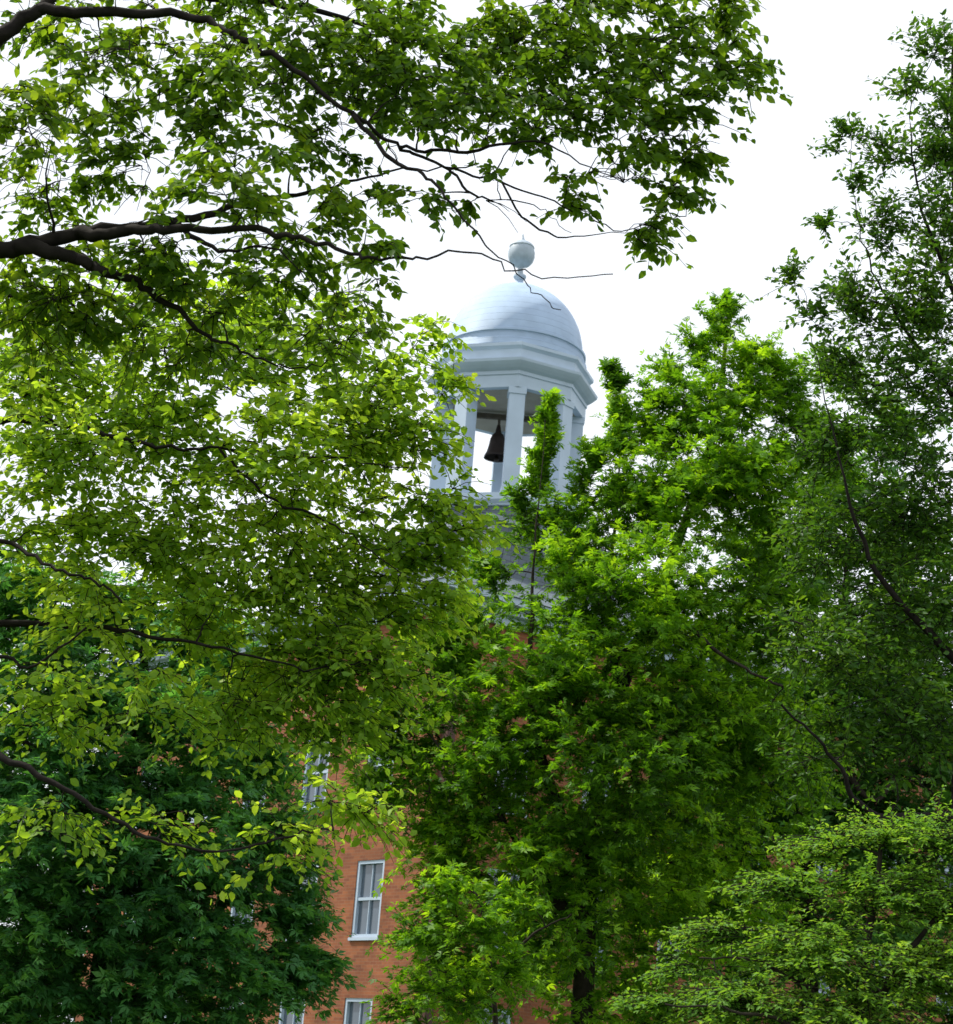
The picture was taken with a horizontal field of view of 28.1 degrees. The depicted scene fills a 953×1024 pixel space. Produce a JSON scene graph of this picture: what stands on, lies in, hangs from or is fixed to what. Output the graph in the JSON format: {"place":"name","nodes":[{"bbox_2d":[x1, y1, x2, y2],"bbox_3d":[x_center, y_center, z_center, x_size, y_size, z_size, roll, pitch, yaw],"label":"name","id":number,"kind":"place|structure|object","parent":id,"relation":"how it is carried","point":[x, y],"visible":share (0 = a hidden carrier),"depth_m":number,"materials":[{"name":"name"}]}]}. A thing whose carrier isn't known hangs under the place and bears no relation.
{"place":"outdoors","nodes":[
{"label":"outdoors","id":0,"kind":"place"},
{"bbox_2d":[0,0,952,1021],"label":"sky","id":1,"kind":"structure","parent":0,"point":[827,50],"materials":[{"name":"white"}]},
{"bbox_2d":[75,568,952,1023],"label":"brick building","id":2,"kind":"structure","parent":0,"point":[365,914],"depth_m":45.26,"materials":[{"name":"brick"}]},
{"bbox_2d":[230,904,253,924],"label":"window","id":3,"kind":"structure","parent":2,"relation":"in","point":[233,911],"depth_m":48.95,"materials":[{"name":"white paint"}]},
{"bbox_2d":[278,1002,304,1023],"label":"window","id":4,"kind":"structure","parent":2,"relation":"in","point":[290,1018],"depth_m":46.19,"materials":[{"name":"grey glass"}]},
{"bbox_2d":[303,865,318,924],"bbox_3d":[-4.206,9.567,46.811,0.120,1.796,1.046,18,-22,-38],"label":"window","id":5,"kind":"structure","parent":2,"relation":"in","point":[314,865],"depth_m":46.88,"materials":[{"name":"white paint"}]},
{"bbox_2d":[302,742,329,809],"bbox_3d":[-3.973,6.569,47.730,0.250,1.868,1.130,18,-22,-38],"label":"window","id":6,"kind":"structure","parent":2,"relation":"in","point":[312,791],"depth_m":47.78,"materials":[{"name":"white paint"}]},
{"bbox_2d":[343,998,372,1023],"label":"window","id":7,"kind":"structure","parent":2,"relation":"in","point":[354,1010],"depth_m":44.28,"materials":[{"name":"grey glass"}]},
{"bbox_2d":[348,859,384,940],"bbox_3d":[-2.504,9.146,44.878,0.250,1.868,1.130,18,-22,-38],"label":"window","id":8,"kind":"structure","parent":2,"relation":"in","point":[366,917],"depth_m":44.98,"materials":[{"name":"grey glass"}]},
{"bbox_2d":[368,731,395,804],"bbox_3d":[-2.265,6.114,45.808,0.250,1.868,1.130,18,-22,-38],"label":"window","id":9,"kind":"structure","parent":2,"relation":"in","point":[395,731],"depth_m":45.96,"materials":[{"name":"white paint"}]},
{"bbox_2d":[482,1008,510,1023],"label":"window","id":10,"kind":"structure","parent":2,"relation":"in","point":[508,1020],"depth_m":44.34,"materials":[{"name":"grey glass"}]},
{"bbox_2d":[377,234,616,606],"bbox_3d":[0.957,-2.309,58.031,5.398,13.480,5.398,17,-21,-36],"label":"cupola","id":11,"kind":"object","parent":2,"relation":"on","point":[524,344],"visible":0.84,"depth_m":56.75,"materials":[{"name":"white paint"}]},
{"bbox_2d":[476,412,539,462],"bbox_3d":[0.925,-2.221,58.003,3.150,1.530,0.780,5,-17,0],"label":"bell","id":12,"kind":"object","parent":11,"relation":"hanging from","point":[494,452],"visible":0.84,"depth_m":58.00,"materials":[{"name":"brown metal"}]},
{"bbox_2d":[488,868,518,952],"bbox_3d":[0.552,9.373,44.834,1.130,1.868,0.250,18,-22,-38],"label":"window","id":13,"kind":"structure","parent":2,"relation":"in","point":[511,877],"depth_m":44.97,"materials":[{"name":"white paint"}]},
{"bbox_2d":[493,738,526,817],"bbox_3d":[0.790,6.341,45.764,1.130,1.868,0.250,18,-22,-38],"label":"window","id":14,"kind":"structure","parent":2,"relation":"in","point":[513,738],"depth_m":45.73,"materials":[{"name":"white paint"}]},
{"bbox_2d":[582,761,606,807],"bbox_3d":[2.970,7.022,47.548,1.046,1.796,0.120,18,-22,-38],"label":"window","id":15,"kind":"structure","parent":2,"relation":"in","point":[592,761],"depth_m":47.38,"materials":[{"name":"white paint"}]},
{"bbox_2d":[655,921,682,971],"bbox_3d":[4.913,10.802,48.377,1.130,1.868,0.250,18,-22,-38],"label":"window","id":16,"kind":"structure","parent":2,"relation":"in","point":[658,949],"depth_m":48.16,"materials":[{"name":"white paint"}]},
{"bbox_2d":[819,945,828,995],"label":"window","id":17,"kind":"structure","parent":2,"relation":"in","point":[823,945],"depth_m":51.97,"materials":[{"name":"white paint"}]},
{"bbox_2d":[815,829,832,874],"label":"window","id":18,"kind":"structure","parent":2,"relation":"in","point":[822,829],"depth_m":52.77,"materials":[{"name":"white paint"}]},
{"bbox_2d":[938,858,952,887],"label":"window","id":19,"kind":"structure","parent":2,"relation":"in","point":[946,870],"depth_m":56.44,"materials":[{"name":"white paint"}]},
{"bbox_3d":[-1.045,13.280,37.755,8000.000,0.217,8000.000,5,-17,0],"label":"ground","id":20,"kind":"structure","parent":0,"visible":0},
{"bbox_2d":[0,648,111,1023],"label":"tree","id":21,"kind":"object","parent":20,"relation":"on","point":[86,890],"visible":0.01,"depth_m":65.66,"materials":[{"name":"green plant"}]},
{"bbox_2d":[0,536,366,1023],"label":"tree","id":22,"kind":"object","parent":20,"relation":"on","point":[182,911],"visible":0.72,"depth_m":24.53,"materials":[{"name":"green plant"}]},
{"bbox_2d":[0,251,524,904],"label":"tree","id":23,"kind":"object","parent":20,"relation":"on","point":[320,667],"visible":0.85,"depth_m":18.50,"materials":[{"name":"green plant"}]},
{"bbox_2d":[0,0,792,423],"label":"tree","id":24,"kind":"object","parent":20,"relation":"on","point":[392,74],"visible":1,"depth_m":14.53,"materials":[{"name":"green plant"}]},
{"bbox_2d":[360,858,571,1023],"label":"tree","id":25,"kind":"object","parent":20,"relation":"on","point":[468,981],"visible":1,"depth_m":26.18,"materials":[{"name":"green plant"}]},
{"bbox_2d":[326,287,888,1023],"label":"tree","id":26,"kind":"object","parent":20,"relation":"on","point":[558,681],"visible":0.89,"depth_m":29.61,"materials":[{"name":"green plant"}]},
{"bbox_2d":[472,388,952,1023],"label":"tree","id":27,"kind":"object","parent":20,"relation":"on","point":[858,854],"visible":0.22,"depth_m":36.54,"materials":[{"name":"green plant"}]},
{"bbox_2d":[607,784,952,1023],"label":"tree","id":28,"kind":"object","parent":20,"relation":"on","point":[919,893],"visible":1,"depth_m":13.51,"materials":[{"name":"green plant"}]},
{"bbox_2d":[747,9,952,851],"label":"tree","id":29,"kind":"object","parent":20,"relation":"on","point":[862,639],"visible":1,"depth_m":20.99,"materials":[{"name":"green plant"}]}
]}

